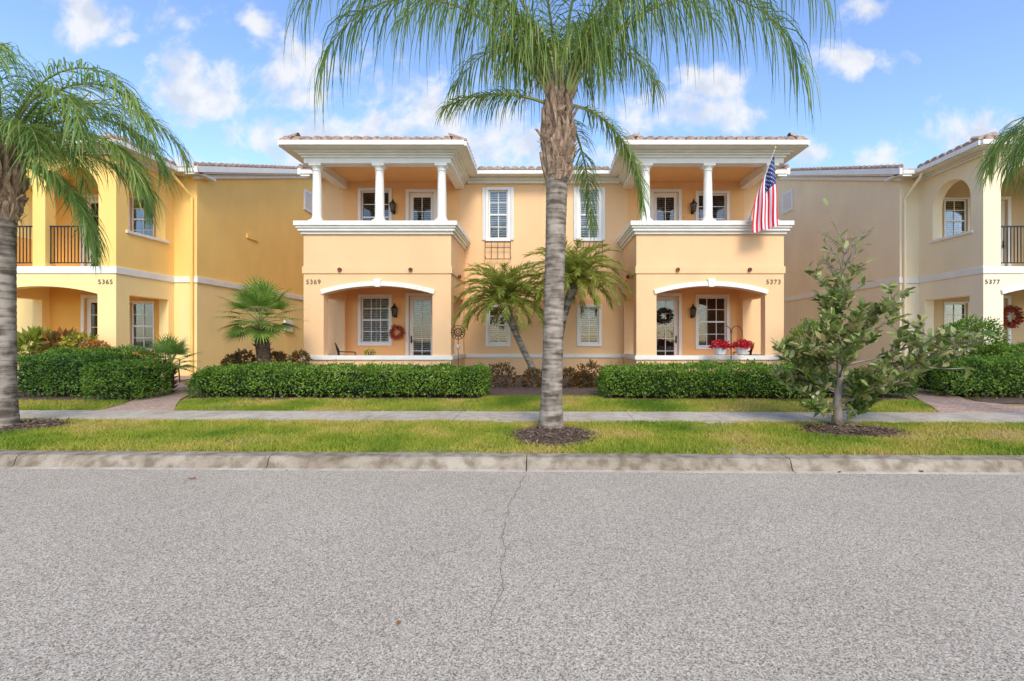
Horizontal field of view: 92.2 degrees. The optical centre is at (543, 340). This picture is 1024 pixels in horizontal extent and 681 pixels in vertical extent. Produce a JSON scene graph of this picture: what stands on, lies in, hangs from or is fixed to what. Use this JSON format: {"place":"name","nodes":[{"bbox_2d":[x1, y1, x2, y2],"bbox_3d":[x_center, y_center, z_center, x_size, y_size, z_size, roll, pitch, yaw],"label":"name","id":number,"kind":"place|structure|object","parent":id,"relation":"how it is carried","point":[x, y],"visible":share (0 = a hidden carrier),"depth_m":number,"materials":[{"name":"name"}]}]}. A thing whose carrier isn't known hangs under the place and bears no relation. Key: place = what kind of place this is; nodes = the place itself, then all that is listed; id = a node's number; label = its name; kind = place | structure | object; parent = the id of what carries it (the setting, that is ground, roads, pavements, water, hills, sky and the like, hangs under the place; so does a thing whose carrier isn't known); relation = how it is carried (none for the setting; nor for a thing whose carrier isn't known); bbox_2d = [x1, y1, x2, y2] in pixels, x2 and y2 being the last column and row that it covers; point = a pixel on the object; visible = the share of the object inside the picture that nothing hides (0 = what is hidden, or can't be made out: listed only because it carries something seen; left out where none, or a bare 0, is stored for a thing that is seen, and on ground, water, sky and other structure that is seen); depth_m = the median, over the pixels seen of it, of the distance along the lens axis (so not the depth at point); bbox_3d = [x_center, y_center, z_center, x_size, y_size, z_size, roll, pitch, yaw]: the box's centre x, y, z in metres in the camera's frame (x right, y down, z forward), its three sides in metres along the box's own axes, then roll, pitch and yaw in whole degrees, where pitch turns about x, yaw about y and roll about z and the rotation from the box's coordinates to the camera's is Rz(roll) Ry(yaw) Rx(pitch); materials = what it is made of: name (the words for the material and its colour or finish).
{"place":"outdoors","nodes":[
{"label":"outdoors","id":0,"kind":"place"},
{"bbox_2d":[0,468,1023,680],"bbox_3d":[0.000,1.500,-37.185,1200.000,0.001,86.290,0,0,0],"label":"road","id":1,"kind":"structure","parent":0,"point":[203,575],"depth_m":3.12,"materials":[{"name":"grey asphalt"}]},
{"bbox_2d":[491,474,526,616],"bbox_3d":[-0.274,1.496,4.081,0.117,0.001,2.842,0,0,1],"label":"road crack","id":2,"kind":"object","parent":1,"relation":"on","point":[504,554],"visible":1,"depth_m":3.37,"materials":[{"name":"grey asphalt"}]},
{"bbox_2d":[0,466,1023,474],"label":"gutter","id":3,"kind":"object","parent":1,"relation":"on","point":[512,470],"visible":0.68,"depth_m":5.65,"materials":[{"name":"concrete"}]},
{"bbox_2d":[0,364,1023,470],"bbox_3d":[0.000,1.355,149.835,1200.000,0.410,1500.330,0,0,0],"label":"ground","id":4,"kind":"structure","parent":0,"point":[462,407],"depth_m":6.92,"materials":[{"name":"green plant"}]},
{"bbox_2d":[0,416,76,432],"bbox_3d":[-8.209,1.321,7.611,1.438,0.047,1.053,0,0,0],"label":"mulch bed","id":5,"kind":"object","parent":4,"relation":"on","point":[18,426],"visible":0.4,"depth_m":7.50,"materials":[{"name":"brown wood"}]},
{"bbox_2d":[18,398,128,410],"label":"lawn grass","id":6,"kind":"structure","parent":4,"relation":"on","point":[54,403],"depth_m":9.72,"materials":[{"name":"green plant"}]},
{"bbox_2d":[18,390,132,399],"bbox_3d":[-12.400,1.198,12.144,7.200,0.080,3.713,0,0,0],"label":"mulch bed","id":7,"kind":"object","parent":4,"relation":"on","point":[65,396],"visible":0.12,"depth_m":10.62,"materials":[{"name":"brown wood"}]},
{"bbox_2d":[17,325,58,362],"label":"shrub","id":8,"kind":"object","parent":7,"relation":"on","point":[25,337],"visible":0.38,"depth_m":13.05,"materials":[{"name":"green plant"}]},
{"bbox_2d":[34,326,88,353],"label":"shrub","id":9,"kind":"object","parent":7,"relation":"on","point":[53,337],"visible":0.34,"depth_m":13.01,"materials":[{"name":"orange plant"}]},
{"bbox_2d":[17,349,124,397],"bbox_3d":[-10.715,0.737,11.061,2.079,1.076,1.322,0,0,0],"label":"hedge","id":10,"kind":"object","parent":7,"relation":"on","point":[45,375],"visible":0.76,"depth_m":10.61,"materials":[{"name":"green plant"}]},
{"bbox_2d":[58,331,99,351],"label":"shrub","id":11,"kind":"object","parent":7,"relation":"on","point":[67,339],"visible":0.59,"depth_m":12.85,"materials":[{"name":"yellow plant"}]},
{"bbox_2d":[77,339,110,352],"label":"shrub","id":12,"kind":"object","parent":7,"relation":"on","point":[93,344],"visible":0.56,"depth_m":12.74,"materials":[{"name":"orange plant"}]},
{"bbox_2d":[42,343,154,367],"bbox_3d":[-11.333,0.646,12.513,2.557,1.193,1.054,0,0,0],"label":"hedge","id":13,"kind":"object","parent":7,"relation":"on","point":[128,350],"visible":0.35,"depth_m":12.31,"materials":[{"name":"green plant"}]},
{"bbox_2d":[77,355,176,400],"bbox_3d":[-8.881,0.796,10.500,1.490,0.971,1.222,0,0,0],"label":"hedge","id":14,"kind":"object","parent":7,"relation":"on","point":[122,378],"visible":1,"depth_m":10.17,"materials":[{"name":"green plant"}]},
{"bbox_2d":[0,42,199,427],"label":"palm tree","id":15,"kind":"object","parent":4,"relation":"on","point":[20,138],"visible":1,"depth_m":7.48,"materials":[{"name":"green plant"}]},
{"bbox_2d":[103,376,191,410],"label":"walkway","id":16,"kind":"structure","parent":4,"relation":"on","point":[168,401],"depth_m":10.02,"materials":[{"name":"brick"}]},
{"bbox_2d":[17,132,312,375],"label":"house","id":17,"kind":"structure","parent":4,"relation":"on","point":[224,228],"depth_m":16.20,"materials":[{"name":"yellow paint"}]},
{"bbox_2d":[81,295,97,344],"bbox_3d":[-14.705,-0.240,16.245,1.050,2.520,0.160,0,0,0],"label":"door","id":18,"kind":"structure","parent":17,"relation":"in","point":[92,300],"depth_m":16.28,"materials":[{"name":"white plastic"}]},
{"bbox_2d":[81,195,98,265],"bbox_3d":[-14.705,-3.480,16.245,1.050,2.640,0.160,0,0,0],"label":"door","id":19,"kind":"structure","parent":17,"relation":"in","point":[92,204],"depth_m":16.28,"materials":[{"name":"white plastic"}]},
{"bbox_2d":[129,301,154,350],"bbox_3d":[-13.240,-0.475,16.295,0.840,1.630,0.310,0,0,0],"label":"window","id":20,"kind":"structure","parent":17,"relation":"in","point":[145,314],"depth_m":16.44,"materials":[{"name":"white glass"}]},
{"bbox_2d":[129,196,154,236],"bbox_3d":[-13.240,-4.010,16.295,0.840,1.500,0.310,0,0,0],"label":"window","id":21,"kind":"structure","parent":17,"relation":"in","point":[141,224],"depth_m":16.44,"materials":[{"name":"white glass"}]},
{"bbox_2d":[151,350,180,382],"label":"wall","id":22,"kind":"structure","parent":17,"relation":"attached to","point":[178,369],"depth_m":13.49,"materials":[{"name":"black metal"}]},
{"bbox_2d":[138,331,200,393],"bbox_3d":[-8.604,0.528,11.310,1.436,1.503,1.485,0,0,0],"label":"fan palm","id":23,"kind":"object","parent":4,"relation":"on","point":[168,346],"visible":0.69,"depth_m":11.20,"materials":[{"name":"green plant"}]},
{"bbox_2d":[0,450,1023,471],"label":"kerb","id":24,"kind":"structure","parent":4,"relation":"on","point":[609,461],"depth_m":5.76,"materials":[{"name":"concrete"}]},
{"bbox_2d":[278,132,809,374],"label":"house","id":25,"kind":"structure","parent":4,"relation":"on","point":[397,230],"depth_m":15.51,"materials":[{"name":"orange paint"}]},
{"bbox_2d":[335,343,355,354],"bbox_3d":[-6.094,0.543,15.177,0.670,0.957,0.588,0,0,-26],"label":"porch chair","id":26,"kind":"object","parent":25,"relation":"on","point":[338,351],"visible":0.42,"depth_m":14.93,"materials":[{"name":"black metal"}]},
{"bbox_2d":[358,294,391,345],"bbox_3d":[-5.625,-0.685,16.495,1.130,1.710,0.310,0,0,0],"label":"window","id":27,"kind":"structure","parent":25,"relation":"in","point":[376,308],"depth_m":16.51,"materials":[{"name":"clear glass"}]},
{"bbox_2d":[358,188,391,220],"bbox_3d":[-5.625,-4.125,16.495,1.130,1.930,0.310,0,0,0],"label":"window","id":28,"kind":"structure","parent":25,"relation":"in","point":[369,193],"depth_m":16.64,"materials":[{"name":"white glass"}]},
{"bbox_2d":[388,324,405,340],"bbox_3d":[-4.856,-0.251,16.240,0.595,0.589,0.182,0,0,0],"label":"wreath","id":29,"kind":"object","parent":25,"relation":"attached to","point":[394,336],"visible":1,"depth_m":16.24,"materials":[{"name":"red plant"}]},
{"bbox_2d":[406,293,431,354],"bbox_3d":[-4.080,-0.280,16.482,1.040,2.600,0.235,0,0,0],"label":"door","id":30,"kind":"structure","parent":25,"relation":"in","point":[420,303],"depth_m":16.54,"materials":[{"name":"white glass"}]},
{"bbox_2d":[406,189,436,220],"bbox_3d":[-4.080,-3.605,16.482,1.040,2.890,0.235,0,0,0],"label":"door","id":31,"kind":"structure","parent":25,"relation":"in","point":[423,206],"depth_m":16.48,"materials":[{"name":"white plastic"}]},
{"bbox_2d":[486,304,509,345],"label":"window","id":32,"kind":"structure","parent":25,"relation":"in","point":[499,335],"depth_m":16.57,"materials":[{"name":"white glass"}]},
{"bbox_2d":[486,187,509,240],"bbox_3d":[-1.520,-4.210,16.495,0.820,1.800,0.310,0,0,0],"label":"window","id":33,"kind":"structure","parent":25,"relation":"in","point":[497,202],"depth_m":16.51,"materials":[{"name":"clear glass"}]},
{"bbox_2d":[577,304,601,345],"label":"window","id":34,"kind":"structure","parent":25,"relation":"in","point":[589,327],"depth_m":16.48,"materials":[{"name":"white glass"}]},
{"bbox_2d":[577,187,601,240],"bbox_3d":[1.520,-4.210,16.495,0.820,1.800,0.310,0,0,0],"label":"window","id":35,"kind":"structure","parent":25,"relation":"in","point":[581,222],"depth_m":16.46,"materials":[{"name":"white glass"}]},
{"bbox_2d":[657,307,673,324],"bbox_3d":[4.029,-0.829,16.256,0.626,0.636,0.169,0,0,0],"label":"wreath","id":36,"kind":"object","parent":25,"relation":"attached to","point":[669,311],"visible":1,"depth_m":16.26,"materials":[{"name":"green plant"}]},
{"bbox_2d":[650,189,681,220],"bbox_3d":[4.080,-3.605,16.482,1.040,2.890,0.235,0,0,0],"label":"door","id":37,"kind":"structure","parent":25,"relation":"in","point":[661,204],"depth_m":16.48,"materials":[{"name":"white plastic"}]},
{"bbox_2d":[656,293,681,354],"bbox_3d":[4.080,-0.280,16.482,1.040,2.600,0.235,0,0,0],"label":"door","id":38,"kind":"structure","parent":25,"relation":"in","point":[664,333],"depth_m":16.48,"materials":[{"name":"white glass"}]},
{"bbox_2d":[695,294,729,348],"bbox_3d":[5.625,-0.625,16.495,1.130,1.830,0.310,0,0,0],"label":"window","id":39,"kind":"structure","parent":25,"relation":"in","point":[710,316],"depth_m":16.64,"materials":[{"name":"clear glass"}]},
{"bbox_2d":[695,191,729,220],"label":"window","id":40,"kind":"structure","parent":25,"relation":"in","point":[719,197],"depth_m":16.46,"materials":[{"name":"clear glass"}]},
{"bbox_2d":[733,343,753,354],"bbox_3d":[6.146,0.543,15.181,0.670,0.957,0.588,0,0,24],"label":"porch chair","id":41,"kind":"object","parent":25,"relation":"on","point":[750,351],"visible":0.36,"depth_m":14.92,"materials":[{"name":"black metal"}]},
{"bbox_2d":[746,146,777,232],"bbox_3d":[5.945,-4.088,13.445,0.809,2.315,0.466,0,0,31],"label":"flag","id":42,"kind":"object","parent":25,"relation":"attached to","point":[765,213],"visible":1,"depth_m":13.39,"materials":[{"name":"multicoloured fabric"}]},
{"bbox_2d":[188,370,909,400],"bbox_3d":[0.000,1.194,15.062,22.000,0.088,9.875,0,0,0],"label":"mulch bed","id":43,"kind":"object","parent":4,"relation":"on","point":[517,389],"visible":0.12,"depth_m":10.93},
{"bbox_2d":[220,353,241,370],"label":"shrub","id":44,"kind":"object","parent":43,"relation":"on","point":[226,360],"visible":0.43,"depth_m":12.77,"materials":[{"name":"brown plant"}]},
{"bbox_2d":[227,348,255,371],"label":"shrub","id":45,"kind":"object","parent":43,"relation":"on","point":[244,352],"visible":0.52,"depth_m":12.83,"materials":[{"name":"brown plant"}]},
{"bbox_2d":[211,274,307,371],"bbox_3d":[-7.174,-0.213,12.420,2.213,2.963,2.237,0,0,32],"label":"fan palm","id":46,"kind":"object","parent":43,"relation":"on","point":[261,331],"visible":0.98,"depth_m":12.20,"materials":[{"name":"green plant"}]},
{"bbox_2d":[271,351,288,370],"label":"shrub","id":47,"kind":"object","parent":43,"relation":"on","point":[279,356],"visible":0.41,"depth_m":12.85,"materials":[{"name":"brown plant"}]},
{"bbox_2d":[288,349,312,365],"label":"shrub","id":48,"kind":"object","parent":43,"relation":"on","point":[293,357],"visible":0.62,"depth_m":12.83,"materials":[{"name":"brown plant"}]},
{"bbox_2d":[184,358,493,398],"bbox_3d":[-4.410,0.824,10.903,6.680,0.899,1.441,0,0,0],"label":"hedge","id":49,"kind":"object","parent":43,"relation":"on","point":[333,378],"visible":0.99,"depth_m":10.44,"materials":[{"name":"green plant"}]},
{"bbox_2d":[364,347,375,354],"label":"shrub","id":50,"kind":"object","parent":43,"relation":"on","point":[371,351],"visible":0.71,"depth_m":14.67,"materials":[{"name":"yellow plant"}]},
{"bbox_2d":[451,325,464,364],"bbox_3d":[-2.348,0.403,13.480,0.401,1.656,0.124,0,0,0],"label":"garden spinner","id":51,"kind":"object","parent":43,"relation":"on","point":[459,333],"visible":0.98,"depth_m":13.47,"materials":[{"name":"black metal"}]},
{"bbox_2d":[452,261,543,377],"bbox_3d":[-1.123,-0.621,14.360,3.092,3.581,2.976,0,0,0],"label":"palm tree","id":52,"kind":"object","parent":43,"relation":"on","point":[503,290],"visible":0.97,"depth_m":13.99,"materials":[{"name":"green plant"}]},
{"bbox_2d":[489,361,517,387],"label":"shrub","id":53,"kind":"object","parent":43,"relation":"on","point":[497,372],"visible":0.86,"depth_m":12.52,"materials":[{"name":"brown plant"}]},
{"bbox_2d":[520,366,541,387],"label":"shrub","id":54,"kind":"object","parent":43,"relation":"on","point":[528,371],"visible":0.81,"depth_m":12.52,"materials":[{"name":"brown plant"}]},
{"bbox_2d":[562,366,577,387],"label":"shrub","id":55,"kind":"object","parent":43,"relation":"on","point":[566,371],"visible":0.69,"depth_m":12.51,"materials":[{"name":"brown plant"}]},
{"bbox_2d":[521,237,633,337],"bbox_3d":[0.985,-0.921,14.587,3.435,4.056,3.370,0,0,0],"label":"palm tree","id":56,"kind":"object","parent":43,"relation":"on","point":[577,269],"visible":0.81,"depth_m":14.09,"materials":[{"name":"green plant"}]},
{"bbox_2d":[573,369,594,387],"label":"shrub","id":57,"kind":"object","parent":43,"relation":"on","point":[582,378],"visible":0.69,"depth_m":12.47,"materials":[{"name":"brown plant"}]},
{"bbox_2d":[577,358,601,387],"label":"shrub","id":58,"kind":"object","parent":43,"relation":"on","point":[592,367],"visible":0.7,"depth_m":12.49,"materials":[{"name":"brown plant"}]},
{"bbox_2d":[595,358,829,398],"bbox_3d":[3.584,0.825,10.734,4.999,0.898,1.515,0,0,0],"label":"hedge","id":59,"kind":"object","parent":43,"relation":"on","point":[679,378],"visible":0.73,"depth_m":10.29,"materials":[{"name":"green plant"}]},
{"bbox_2d":[720,326,742,358],"bbox_3d":[5.109,0.415,13.400,0.617,1.635,0.060,0,0,0],"label":"shepherd hook","id":60,"kind":"object","parent":43,"relation":"on","point":[731,336],"visible":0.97,"depth_m":13.39,"materials":[{"name":"black metal"}]},
{"bbox_2d":[707,335,731,354],"bbox_3d":[4.806,0.115,13.398,0.583,0.560,0.638,0,0,42],"label":"flower basket","id":61,"kind":"object","parent":60,"relation":"hanging from","point":[722,346],"visible":1,"depth_m":13.28,"materials":[{"name":"red plastic"}]},
{"bbox_2d":[731,335,753,354],"bbox_3d":[5.406,0.115,13.396,0.662,0.560,0.650,0,0,0],"label":"flower basket","id":62,"kind":"object","parent":60,"relation":"hanging from","point":[744,345],"visible":0.99,"depth_m":13.28,"materials":[{"name":"red plastic"}]},
{"bbox_2d":[788,317,833,363],"bbox_3d":[7.184,0.292,13.192,1.276,1.853,1.259,0,0,0],"label":"shrub","id":63,"kind":"object","parent":43,"relation":"on","point":[801,330],"visible":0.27,"depth_m":13.13,"materials":[{"name":"green plant"}]},
{"bbox_2d":[810,368,920,397],"bbox_3d":[6.774,0.915,10.780,2.517,0.711,1.178,0,0,0],"label":"hedge","id":64,"kind":"object","parent":43,"relation":"on","point":[901,390],"visible":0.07,"depth_m":10.44,"materials":[{"name":"green plant"}]},
{"bbox_2d":[502,425,598,447],"bbox_3d":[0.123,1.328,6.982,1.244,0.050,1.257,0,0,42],"label":"mulch bed","id":65,"kind":"object","parent":4,"relation":"on","point":[564,436],"visible":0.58,"depth_m":6.74,"materials":[{"name":"brown wood"}]},
{"bbox_2d":[173,397,938,411],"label":"lawn grass","id":66,"kind":"structure","parent":4,"relation":"on","point":[526,404],"depth_m":9.57,"materials":[{"name":"green plant"}]},
{"bbox_2d":[283,0,841,429],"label":"palm tree","id":67,"kind":"object","parent":4,"relation":"on","point":[540,59],"visible":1,"depth_m":7.34,"materials":[{"name":"green plant"}]},
{"bbox_2d":[795,421,914,438],"bbox_3d":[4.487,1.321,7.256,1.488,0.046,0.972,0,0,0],"label":"mulch bed","id":68,"kind":"object","parent":4,"relation":"on","point":[856,433],"visible":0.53,"depth_m":7.08,"materials":[{"name":"brown wood"}]},
{"bbox_2d":[769,198,998,425],"bbox_3d":[5.008,-0.428,7.474,3.043,3.642,1.795,0,0,0],"label":"magnolia tree","id":69,"kind":"object","parent":4,"relation":"on","point":[877,378],"visible":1,"depth_m":7.47,"materials":[{"name":"green plant"}]},
{"bbox_2d":[776,131,1023,371],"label":"house","id":70,"kind":"structure","parent":4,"relation":"on","point":[945,240],"depth_m":16.40,"materials":[{"name":"beige paint"}]},
{"bbox_2d":[944,302,969,350],"bbox_3d":[13.760,-0.475,16.495,0.840,1.630,0.310,0,0,0],"label":"window","id":71,"kind":"structure","parent":70,"relation":"in","point":[952,310],"depth_m":16.64,"materials":[{"name":"clear glass"}]},
{"bbox_2d":[944,198,969,236],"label":"window","id":72,"kind":"structure","parent":70,"relation":"in","point":[954,210],"depth_m":16.50,"materials":[{"name":"clear glass"}]},
{"bbox_2d":[1001,196,1010,265],"bbox_3d":[15.045,-3.480,16.445,1.050,2.640,0.160,0,0,0],"label":"door","id":73,"kind":"structure","parent":70,"relation":"in","point":[1003,198],"depth_m":16.40,"materials":[{"name":"white plastic"}]},
{"bbox_2d":[1003,295,1010,343],"bbox_3d":[15.045,-0.240,16.445,1.050,2.520,0.160,0,0,0],"label":"door","id":74,"kind":"structure","parent":70,"relation":"in","point":[1008,297],"depth_m":16.36,"materials":[{"name":"white plastic"}]},
{"bbox_2d":[1003,303,1023,327],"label":"wreath","id":75,"kind":"object","parent":70,"relation":"attached to","point":[1018,319],"visible":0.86,"depth_m":16.12,"materials":[{"name":"red plant"}]},
{"bbox_2d":[913,388,1023,412],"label":"walkway","id":76,"kind":"structure","parent":4,"relation":"on","point":[941,402],"depth_m":9.63,"materials":[{"name":"brick"}]},
{"bbox_2d":[961,393,1023,403],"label":"mulch bed","id":77,"kind":"object","parent":4,"relation":"on","point":[1007,398],"visible":0.44,"depth_m":10.44,"materials":[{"name":"brown wood"}]},
{"bbox_2d":[903,350,1023,398],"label":"hedge","id":78,"kind":"object","parent":77,"relation":"on","point":[1002,375],"visible":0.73,"depth_m":10.51,"materials":[{"name":"green plant"}]},
{"bbox_2d":[935,314,1011,362],"bbox_3d":[11.201,0.265,12.894,1.550,1.922,1.606,0,0,0],"label":"shrub","id":79,"kind":"object","parent":77,"relation":"on","point":[980,325],"visible":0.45,"depth_m":12.59,"materials":[{"name":"green plant"}]},
{"bbox_2d":[975,115,1023,206],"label":"palm tree","id":80,"kind":"object","parent":4,"relation":"on","point":[1013,162],"visible":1,"depth_m":8.14,"materials":[{"name":"green plant"}]},
{"bbox_2d":[0,0,1023,168],"label":"sky","id":81,"kind":"structure","parent":0,"point":[909,83],"materials":[{"name":"blue"}]},
{"bbox_2d":[19,410,1023,423],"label":"sidewalk","id":82,"kind":"structure","parent":0,"point":[793,417],"depth_m":8.55,"materials":[{"name":"concrete"}]},
{"bbox_2d":[480,395,603,400],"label":"grass","id":83,"kind":"structure","parent":0,"point":[583,397],"depth_m":10.45,"materials":[{"name":"green plant"}]},
{"bbox_2d":[970,341,1023,356],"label":"hedge","id":84,"kind":"object","parent":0,"point":[1013,348],"visible":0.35,"depth_m":12.29,"materials":[{"name":"green plant"}]}
]}

